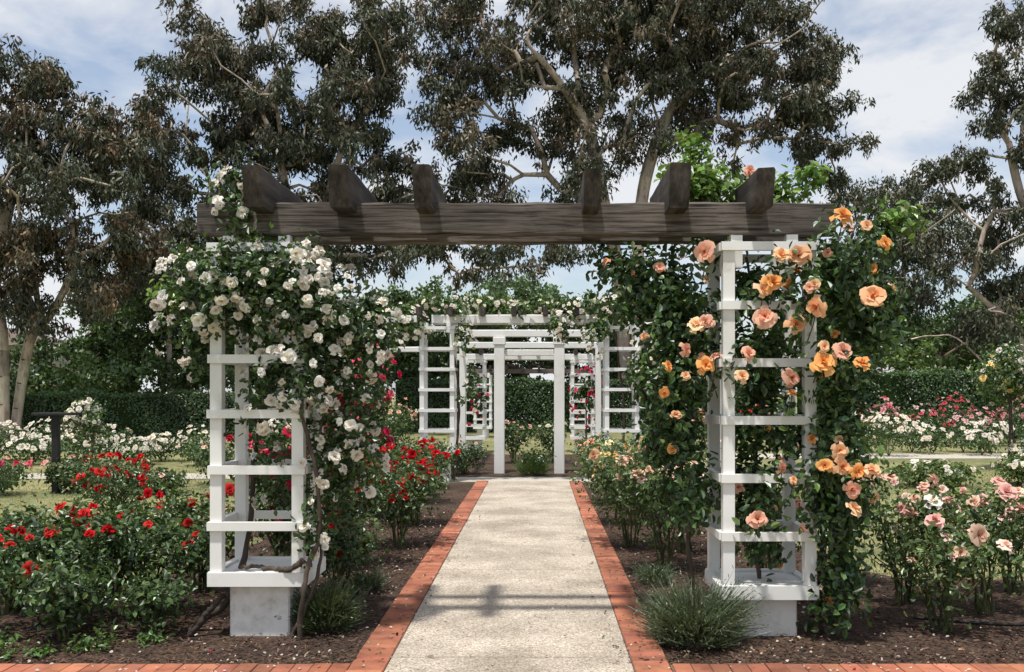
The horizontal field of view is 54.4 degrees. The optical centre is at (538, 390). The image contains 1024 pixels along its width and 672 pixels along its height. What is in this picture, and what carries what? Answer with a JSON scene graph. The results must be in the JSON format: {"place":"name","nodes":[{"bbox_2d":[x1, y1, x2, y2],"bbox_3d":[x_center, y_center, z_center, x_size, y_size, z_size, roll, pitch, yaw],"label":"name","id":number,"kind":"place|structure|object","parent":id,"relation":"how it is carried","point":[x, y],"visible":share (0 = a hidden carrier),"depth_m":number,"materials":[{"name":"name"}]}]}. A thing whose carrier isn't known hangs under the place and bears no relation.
{"place":"outdoors","nodes":[
{"label":"outdoors","id":0,"kind":"place"},
{"bbox_2d":[8,328,66,346],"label":"roof","id":1,"kind":"structure","parent":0,"point":[12,335],"depth_m":68.00,"materials":[{"name":"tile"}]},
{"bbox_2d":[9,346,72,377],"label":"walls","id":2,"kind":"structure","parent":0,"point":[61,358],"depth_m":67.79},
{"bbox_2d":[384,481,633,671],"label":"garden path","id":3,"kind":"structure","parent":0,"point":[538,565],"depth_m":7.53,"materials":[{"name":"beige concrete"}]},
{"bbox_2d":[0,394,1023,579],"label":"ground","id":4,"kind":"structure","parent":0,"point":[179,466],"depth_m":19.51,"materials":[{"name":"green plant"}]},
{"bbox_2d":[0,453,43,511],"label":"rose bush","id":5,"kind":"object","parent":4,"relation":"on","point":[9,475],"visible":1,"depth_m":12.27,"materials":[{"name":"green plant"}]},
{"bbox_2d":[31,412,79,493],"bbox_3d":[-7.530,0.995,15.550,0.620,1.310,0.300,0,0,0],"label":"garden sign","id":6,"kind":"object","parent":4,"relation":"on","point":[55,417],"visible":0.94,"depth_m":15.50,"materials":[{"name":"black metal"}]},
{"bbox_2d":[61,392,111,461],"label":"standard rose","id":7,"kind":"object","parent":4,"relation":"on","point":[88,418],"visible":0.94,"depth_m":19.62,"materials":[{"name":"white plant"}]},
{"bbox_2d":[0,454,190,493],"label":"rose bed","id":8,"kind":"object","parent":4,"relation":"on","point":[166,477],"visible":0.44,"depth_m":15.40,"materials":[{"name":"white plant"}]},
{"bbox_2d":[0,33,192,443],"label":"eucalyptus tree","id":9,"kind":"object","parent":4,"relation":"on","point":[104,140],"visible":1,"depth_m":29.48,"materials":[{"name":"green plant"}]},
{"bbox_2d":[0,417,209,465],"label":"rose bed","id":10,"kind":"object","parent":4,"relation":"on","point":[39,446],"visible":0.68,"depth_m":21.64,"materials":[{"name":"white plant"}]},
{"bbox_2d":[52,435,170,514],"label":"rose bush","id":11,"kind":"object","parent":4,"relation":"on","point":[107,477],"visible":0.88,"depth_m":11.46,"materials":[{"name":"green plant"}]},
{"bbox_2d":[9,294,250,396],"bbox_3d":[-15.557,-1.286,36.759,8.475,5.972,8.203,0,0,-36],"label":"garden shrub","id":12,"kind":"object","parent":4,"relation":"on","point":[112,366],"visible":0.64,"depth_m":35.55,"materials":[{"name":"green plant"}]},
{"bbox_2d":[75,193,214,392],"bbox_3d":[-13.492,-2.740,35.875,4.555,8.884,5.818,0,0,0],"label":"grey gum tree","id":13,"kind":"object","parent":4,"relation":"on","point":[171,240],"visible":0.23,"depth_m":35.12,"materials":[{"name":"green plant"}]},
{"bbox_2d":[10,387,365,441],"bbox_3d":[-19.743,0.827,31.445,28.712,1.955,1.679,0,0,-2],"label":"clipped hedge","id":14,"kind":"object","parent":4,"relation":"on","point":[146,415],"visible":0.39,"depth_m":31.16,"materials":[{"name":"green plant"}]},
{"bbox_2d":[56,281,329,393],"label":"garden shrub","id":15,"kind":"object","parent":4,"relation":"on","point":[69,313],"visible":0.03,"depth_m":40.45,"materials":[{"name":"green plant"}]},
{"bbox_2d":[171,434,275,484],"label":"rose bush","id":16,"kind":"object","parent":4,"relation":"on","point":[202,450],"visible":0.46,"depth_m":16.74,"materials":[{"name":"green plant"}]},
{"bbox_2d":[0,483,474,664],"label":"mulch bed","id":17,"kind":"object","parent":4,"relation":"on","point":[454,495],"visible":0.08,"depth_m":6.65,"materials":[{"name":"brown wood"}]},
{"bbox_2d":[0,494,47,536],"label":"rose bush","id":18,"kind":"object","parent":17,"relation":"on","point":[24,512],"visible":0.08,"depth_m":7.87,"materials":[{"name":"green plant"}]},
{"bbox_2d":[0,532,59,613],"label":"rose bush","id":19,"kind":"object","parent":17,"relation":"on","point":[4,569],"visible":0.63,"depth_m":6.49,"materials":[{"name":"green plant"}]},
{"bbox_2d":[0,499,87,612],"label":"rose bush","id":20,"kind":"object","parent":17,"relation":"on","point":[7,527],"visible":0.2,"depth_m":7.20,"materials":[{"name":"green plant"}]},
{"bbox_2d":[0,537,127,640],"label":"rose bush","id":21,"kind":"object","parent":17,"relation":"on","point":[62,599],"visible":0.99,"depth_m":6.24,"materials":[{"name":"green plant"}]},
{"bbox_2d":[0,499,144,620],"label":"rose bush","id":22,"kind":"object","parent":17,"relation":"on","point":[78,544],"visible":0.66,"depth_m":6.76,"materials":[{"name":"green plant"}]},
{"bbox_2d":[0,617,174,658],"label":"garden weeds","id":23,"kind":"object","parent":17,"relation":"on","point":[144,638],"visible":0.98,"depth_m":6.11,"materials":[{"name":"green plant"}]},
{"bbox_2d":[43,485,183,593],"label":"rose bush","id":24,"kind":"object","parent":17,"relation":"on","point":[75,507],"visible":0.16,"depth_m":7.61,"materials":[{"name":"green plant"}]},
{"bbox_2d":[75,490,231,616],"bbox_3d":[-2.719,1.165,7.147,1.097,0.922,1.140,0,0,0],"label":"rose bush","id":25,"kind":"object","parent":17,"relation":"on","point":[195,541],"visible":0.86,"depth_m":6.95,"materials":[{"name":"green plant"}]},
{"bbox_2d":[98,562,214,634],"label":"rose bush","id":26,"kind":"object","parent":17,"relation":"on","point":[158,596],"visible":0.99,"depth_m":6.44,"materials":[{"name":"green plant"}]},
{"bbox_2d":[139,480,267,592],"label":"rose bush","id":27,"kind":"object","parent":17,"relation":"on","point":[188,504],"visible":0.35,"depth_m":7.84,"materials":[{"name":"green plant"}]},
{"bbox_2d":[225,419,361,555],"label":"rose bush","id":28,"kind":"object","parent":17,"relation":"on","point":[277,536],"visible":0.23,"depth_m":7.55,"materials":[{"name":"green plant"}]},
{"bbox_2d":[249,455,360,521],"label":"rose bush","id":29,"kind":"object","parent":17,"relation":"on","point":[285,483],"visible":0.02,"depth_m":9.91,"materials":[{"name":"green plant"}]},
{"bbox_2d":[275,561,382,633],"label":"lavender bush","id":30,"kind":"object","parent":17,"relation":"on","point":[335,607],"visible":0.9,"depth_m":6.52,"materials":[{"name":"green plant"}]},
{"bbox_2d":[282,504,388,591],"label":"rose bush","id":31,"kind":"object","parent":17,"relation":"on","point":[347,551],"visible":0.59,"depth_m":7.64,"materials":[{"name":"green plant"}]},
{"bbox_2d":[282,447,415,565],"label":"rose bush","id":32,"kind":"object","parent":17,"relation":"on","point":[384,482],"visible":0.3,"depth_m":8.97,"materials":[{"name":"green plant"}]},
{"bbox_2d":[306,344,402,517],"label":"climbing red rose","id":33,"kind":"object","parent":17,"relation":"on","point":[387,399],"visible":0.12,"depth_m":12.38,"materials":[{"name":"green plant"}]},
{"bbox_2d":[343,562,394,591],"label":"lavender bush","id":34,"kind":"object","parent":17,"relation":"on","point":[370,580],"visible":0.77,"depth_m":7.87,"materials":[{"name":"green plant"}]},
{"bbox_2d":[350,437,453,548],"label":"rose bush","id":35,"kind":"object","parent":17,"relation":"on","point":[426,481],"visible":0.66,"depth_m":10.08,"materials":[{"name":"green plant"}]},
{"bbox_2d":[363,434,468,525],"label":"rose bush","id":36,"kind":"object","parent":17,"relation":"on","point":[423,442],"visible":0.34,"depth_m":11.79,"materials":[{"name":"green plant"}]},
{"bbox_2d":[401,436,451,471],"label":"rose bush","id":37,"kind":"object","parent":17,"relation":"on","point":[435,442],"visible":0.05,"depth_m":16.23,"materials":[{"name":"red plant"}]},
{"bbox_2d":[394,426,465,497],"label":"rose bush","id":38,"kind":"object","parent":17,"relation":"on","point":[432,439],"visible":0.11,"depth_m":14.09,"materials":[{"name":"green plant"}]},
{"bbox_2d":[0,509,1023,664],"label":"bark chips","id":39,"kind":"object","parent":17,"relation":"on","point":[639,591],"visible":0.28,"depth_m":6.38,"materials":[{"name":"brown wood"}]},
{"bbox_2d":[197,162,835,635],"bbox_3d":[-0.140,0.118,6.690,4.140,3.063,1.180,0,0,0],"label":"pergola","id":40,"kind":"object","parent":17,"relation":"on","point":[351,212],"visible":0.8,"depth_m":6.45,"materials":[{"name":"white paint"}]},
{"bbox_2d":[143,150,407,639],"bbox_3d":[-1.742,0.028,6.557,1.770,3.239,1.120,0,0,0],"label":"climbing white rose","id":41,"kind":"object","parent":4,"relation":"on","point":[244,282],"visible":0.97,"depth_m":6.37,"materials":[{"name":"green plant"}]},
{"bbox_2d":[252,396,419,446],"bbox_3d":[-5.457,0.864,26.944,4.489,1.482,1.614,0,0,0],"label":"rose bed","id":42,"kind":"object","parent":4,"relation":"on","point":[392,417],"visible":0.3,"depth_m":26.71,"materials":[{"name":"white plant"}]},
{"bbox_2d":[108,0,603,392],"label":"eucalyptus tree","id":43,"kind":"object","parent":4,"relation":"on","point":[208,53],"visible":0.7,"depth_m":36.23,"materials":[{"name":"green plant"}]},
{"bbox_2d":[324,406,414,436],"bbox_3d":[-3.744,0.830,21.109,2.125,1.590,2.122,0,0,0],"label":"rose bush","id":44,"kind":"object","parent":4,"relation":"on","point":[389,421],"visible":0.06,"depth_m":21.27,"materials":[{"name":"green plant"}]},
{"bbox_2d":[324,286,655,390],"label":"garden shrub","id":45,"kind":"object","parent":4,"relation":"on","point":[408,365],"visible":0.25,"depth_m":42.44,"materials":[{"name":"green plant"}]},
{"bbox_2d":[28,299,974,399],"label":"garden shrub","id":46,"kind":"object","parent":4,"relation":"on","point":[253,376],"visible":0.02,"depth_m":59.51,"materials":[{"name":"green plant"}]},
{"bbox_2d":[2,448,1012,481],"bbox_3d":[1.000,1.590,22.460,62.000,0.001,10.080,0,0,0],"label":"garden path crossing","id":47,"kind":"object","parent":4,"relation":"on","point":[886,456],"visible":0.09,"depth_m":19.15,"materials":[{"name":"concrete"}]},
{"bbox_2d":[0,481,1023,671],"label":"brick edging","id":48,"kind":"object","parent":4,"relation":"on","point":[616,589],"visible":0.89,"depth_m":6.08,"materials":[{"name":"brick"}]},
{"bbox_2d":[451,454,590,476],"bbox_3d":[-0.200,1.594,21.750,4.800,0.001,6.500,0,0,0],"label":"mulch bed","id":49,"kind":"object","parent":4,"relation":"on","point":[488,471],"visible":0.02,"depth_m":20.18,"materials":[{"name":"brown soil"}]},
{"bbox_2d":[451,453,470,474],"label":"lavender bush","id":50,"kind":"object","parent":49,"relation":"on","point":[458,471],"visible":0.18,"depth_m":18.78,"materials":[{"name":"green plant"}]},
{"bbox_2d":[446,435,488,474],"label":"rose bush","id":51,"kind":"object","parent":49,"relation":"on","point":[473,451],"visible":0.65,"depth_m":18.94,"materials":[{"name":"green plant"}]},
{"bbox_2d":[493,418,540,462],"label":"rose bush","id":52,"kind":"object","parent":49,"relation":"on","point":[511,443],"visible":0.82,"depth_m":21.94,"materials":[{"name":"green plant"}]},
{"bbox_2d":[509,453,554,475],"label":"lavender bush","id":53,"kind":"object","parent":49,"relation":"on","point":[533,468],"visible":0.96,"depth_m":18.68,"materials":[{"name":"green plant"}]},
{"bbox_2d":[467,366,602,437],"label":"climbing pink rose","id":54,"kind":"object","parent":49,"relation":"on","point":[585,391],"visible":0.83,"depth_m":24.74,"materials":[{"name":"green plant"}]},
{"bbox_2d":[517,445,556,474],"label":"rose bush","id":55,"kind":"object","parent":49,"relation":"on","point":[533,455],"visible":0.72,"depth_m":18.80,"materials":[{"name":"green plant"}]},
{"bbox_2d":[526,418,571,461],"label":"rose bush","id":56,"kind":"object","parent":49,"relation":"on","point":[549,443],"visible":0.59,"depth_m":22.02,"materials":[{"name":"green plant"}]},
{"bbox_2d":[569,432,614,471],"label":"rose bush","id":57,"kind":"object","parent":49,"relation":"on","point":[581,439],"visible":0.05,"depth_m":19.00,"materials":[{"name":"green plant"}]},
{"bbox_2d":[467,269,583,349],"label":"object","id":58,"kind":"object","parent":4,"relation":"on","point":[521,286],"visible":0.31,"depth_m":68.80,"materials":[{"name":"green plant"}]},
{"bbox_2d":[453,325,602,473],"bbox_3d":[-0.175,0.175,22.100,3.150,2.951,7.800,0,0,0],"label":"garden gateway","id":59,"kind":"object","parent":4,"relation":"on","point":[499,344],"visible":0.73,"depth_m":19.21,"materials":[{"name":"white paint"}]},
{"bbox_2d":[336,306,720,481],"bbox_3d":[-0.100,0.098,18.201,7.000,3.103,2.201,0,0,0],"label":"white pergola","id":60,"kind":"object","parent":4,"relation":"on","point":[481,318],"visible":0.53,"depth_m":17.32,"materials":[{"name":"paint"}]},
{"bbox_2d":[340,291,701,480],"bbox_3d":[-0.350,-0.084,17.449,6.465,3.380,1.024,0,0,0],"label":"climbing cream rose","id":61,"kind":"object","parent":60,"relation":"attached to","point":[435,303],"visible":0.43,"depth_m":17.35,"materials":[{"name":"green plant"}]},
{"bbox_2d":[467,365,589,437],"bbox_3d":[-0.250,0.388,34.300,4.500,2.525,1.000,0,0,0],"label":"white pergola","id":62,"kind":"object","parent":4,"relation":"on","point":[490,370],"visible":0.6,"depth_m":34.08,"materials":[{"name":"paint"}]},
{"bbox_2d":[457,349,602,452],"bbox_3d":[-0.250,0.289,25.800,4.000,2.723,1.000,0,0,0],"label":"white pergola","id":63,"kind":"object","parent":4,"relation":"on","point":[481,357],"visible":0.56,"depth_m":25.54,"materials":[{"name":"paint"}]},
{"bbox_2d":[352,273,720,404],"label":"garden shrub","id":64,"kind":"object","parent":4,"relation":"on","point":[437,289],"visible":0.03,"depth_m":47.54,"materials":[{"name":"green plant"}]},
{"bbox_2d":[394,376,770,432],"bbox_3d":[1.735,0.585,38.938,14.651,2.392,1.662,0,0,0],"label":"clipped hedge","id":65,"kind":"object","parent":4,"relation":"on","point":[527,400],"visible":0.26,"depth_m":38.40,"materials":[{"name":"green plant"}]},
{"bbox_2d":[394,0,881,382],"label":"eucalyptus tree","id":66,"kind":"object","parent":4,"relation":"on","point":[706,47],"visible":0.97,"depth_m":39.12,"materials":[{"name":"green plant"}]},
{"bbox_2d":[639,398,801,449],"bbox_3d":[4.991,0.872,28.067,4.244,1.503,3.787,0,0,0],"label":"rose bed","id":67,"kind":"object","parent":4,"relation":"on","point":[702,429],"visible":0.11,"depth_m":27.64,"materials":[{"name":"green plant"}]},
{"bbox_2d":[582,483,1023,664],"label":"mulch bed","id":68,"kind":"object","parent":4,"relation":"on","point":[897,616],"visible":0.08,"depth_m":6.68,"materials":[{"name":"brown soil"}]},
{"bbox_2d":[27,507,1023,671],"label":"fallen petals","id":69,"kind":"object","parent":68,"relation":"on","point":[799,637],"visible":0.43,"depth_m":6.30,"materials":[{"name":"plant"}]},
{"bbox_2d":[570,431,640,523],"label":"rose bush","id":70,"kind":"object","parent":68,"relation":"on","point":[608,442],"visible":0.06,"depth_m":11.95,"materials":[{"name":"green plant"}]},
{"bbox_2d":[572,435,638,495],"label":"rose bush","id":71,"kind":"object","parent":68,"relation":"on","point":[595,445],"visible":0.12,"depth_m":14.03,"materials":[{"name":"green plant"}]},
{"bbox_2d":[584,431,643,471],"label":"rose bush","id":72,"kind":"object","parent":68,"relation":"on","point":[642,438],"visible":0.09,"depth_m":16.11,"materials":[{"name":"green plant"}]},
{"bbox_2d":[566,440,694,546],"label":"rose bush","id":73,"kind":"object","parent":68,"relation":"on","point":[595,453],"visible":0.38,"depth_m":10.12,"materials":[{"name":"green plant"}]},
{"bbox_2d":[628,552,678,585],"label":"lavender bush","id":74,"kind":"object","parent":68,"relation":"on","point":[645,572],"visible":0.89,"depth_m":8.16,"materials":[{"name":"green plant"}]},
{"bbox_2d":[626,434,706,462],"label":"rose bush","id":75,"kind":"object","parent":68,"relation":"on","point":[696,442],"visible":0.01,"depth_m":14.81,"materials":[{"name":"green plant"}]},
{"bbox_2d":[593,439,744,569],"bbox_3d":[1.138,1.025,8.752,1.328,1.201,1.296,0,0,-42],"label":"rose bush","id":76,"kind":"object","parent":68,"relation":"on","point":[642,490],"visible":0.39,"depth_m":8.66,"materials":[{"name":"green plant"}]},
{"bbox_2d":[623,440,720,522],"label":"rose bush","id":77,"kind":"object","parent":68,"relation":"on","point":[705,457],"visible":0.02,"depth_m":11.83,"materials":[{"name":"green plant"}]},
{"bbox_2d":[607,431,741,553],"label":"rose bush","id":78,"kind":"object","parent":68,"relation":"on","point":[683,543],"visible":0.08,"depth_m":9.77,"materials":[{"name":"green plant"}]},
{"bbox_2d":[621,562,771,660],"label":"lavender bush","id":79,"kind":"object","parent":68,"relation":"on","point":[678,618],"visible":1,"depth_m":6.14,"materials":[{"name":"green plant"}]},
{"bbox_2d":[586,125,935,639],"bbox_3d":[1.417,-0.113,6.652,2.317,3.505,1.094,0,0,17],"label":"climbing apricot rose","id":80,"kind":"object","parent":68,"relation":"on","point":[841,442],"visible":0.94,"depth_m":6.42,"materials":[{"name":"green plant"}]},
{"bbox_2d":[720,484,817,567],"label":"rose bush","id":81,"kind":"object","parent":68,"relation":"on","point":[778,557],"visible":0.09,"depth_m":7.80,"materials":[{"name":"green plant"}]},
{"bbox_2d":[778,471,909,570],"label":"rose bush","id":82,"kind":"object","parent":68,"relation":"on","point":[886,479],"visible":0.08,"depth_m":8.06,"materials":[{"name":"green plant"}]},
{"bbox_2d":[853,469,972,603],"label":"rose bush","id":83,"kind":"object","parent":68,"relation":"on","point":[902,508],"visible":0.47,"depth_m":7.37,"materials":[{"name":"green plant"}]},
{"bbox_2d":[869,494,1023,631],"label":"rose bush","id":84,"kind":"object","parent":68,"relation":"on","point":[959,553],"visible":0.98,"depth_m":6.50,"materials":[{"name":"green plant"}]},
{"bbox_2d":[899,476,1023,613],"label":"rose bush","id":85,"kind":"object","parent":68,"relation":"on","point":[1008,492],"visible":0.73,"depth_m":7.07,"materials":[{"name":"green plant"}]},
{"bbox_2d":[913,616,1023,625],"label":"irrigation hose","id":86,"kind":"object","parent":68,"relation":"on","point":[976,622],"visible":0.87,"depth_m":6.69,"materials":[{"name":"black plastic"}]},
{"bbox_2d":[955,474,1023,592],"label":"rose bush","id":87,"kind":"object","parent":68,"relation":"on","point":[1007,586],"visible":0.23,"depth_m":7.86,"materials":[{"name":"green plant"}]},
{"bbox_2d":[1009,559,1023,594],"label":"rose bush","id":88,"kind":"object","parent":68,"relation":"on","point":[1013,575],"visible":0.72,"depth_m":6.56,"materials":[{"name":"green plant"}]},
{"bbox_2d":[795,435,877,461],"bbox_3d":[6.387,1.242,21.499,1.778,0.778,1.537,0,0,-22],"label":"rose bed","id":89,"kind":"object","parent":4,"relation":"on","point":[872,444],"visible":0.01,"depth_m":21.31,"materials":[{"name":"green plant"}]},
{"bbox_2d":[768,286,1023,373],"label":"garden shrub","id":90,"kind":"object","parent":4,"relation":"on","point":[917,320],"visible":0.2,"depth_m":40.98,"materials":[{"name":"green plant"}]},
{"bbox_2d":[798,169,996,334],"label":"eucalyptus tree","id":91,"kind":"object","parent":4,"relation":"on","point":[930,244],"visible":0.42,"depth_m":44.31,"materials":[{"name":"green plant"}]},
{"bbox_2d":[797,365,1023,437],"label":"clipped hedge","id":92,"kind":"object","parent":4,"relation":"on","point":[900,389],"visible":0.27,"depth_m":33.44,"materials":[{"name":"green plant"}]},
{"bbox_2d":[854,308,1023,374],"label":"garden shrub","id":93,"kind":"object","parent":4,"relation":"on","point":[928,344],"visible":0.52,"depth_m":38.15,"materials":[{"name":"green plant"}]},
{"bbox_2d":[855,411,1023,455],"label":"rose bed","id":94,"kind":"object","parent":4,"relation":"on","point":[929,439],"visible":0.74,"depth_m":24.84,"materials":[{"name":"white plant"}]},
{"bbox_2d":[856,392,1023,444],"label":"rose bed","id":95,"kind":"object","parent":4,"relation":"on","point":[963,421],"visible":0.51,"depth_m":29.19,"materials":[{"name":"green plant"}]},
{"bbox_2d":[882,452,1023,486],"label":"rose bed","id":96,"kind":"object","parent":4,"relation":"on","point":[944,471],"visible":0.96,"depth_m":16.49,"materials":[{"name":"white plant"}]},
{"bbox_2d":[890,0,1023,365],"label":"eucalyptus tree","id":97,"kind":"object","parent":4,"relation":"on","point":[995,318],"visible":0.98,"depth_m":34.06,"materials":[{"name":"green plant"}]},
{"bbox_2d":[963,333,1023,454],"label":"standard rose","id":98,"kind":"object","parent":4,"relation":"on","point":[1001,376],"visible":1,"depth_m":19.95,"materials":[{"name":"green plant"}]},
{"bbox_2d":[1004,439,1023,457],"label":"rose bed","id":99,"kind":"object","parent":4,"relation":"on","point":[1013,448],"visible":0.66,"depth_m":20.02,"materials":[{"name":"white plant"}]},
{"bbox_2d":[0,0,1023,393],"label":"sky","id":100,"kind":"structure","parent":0,"point":[917,54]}
]}

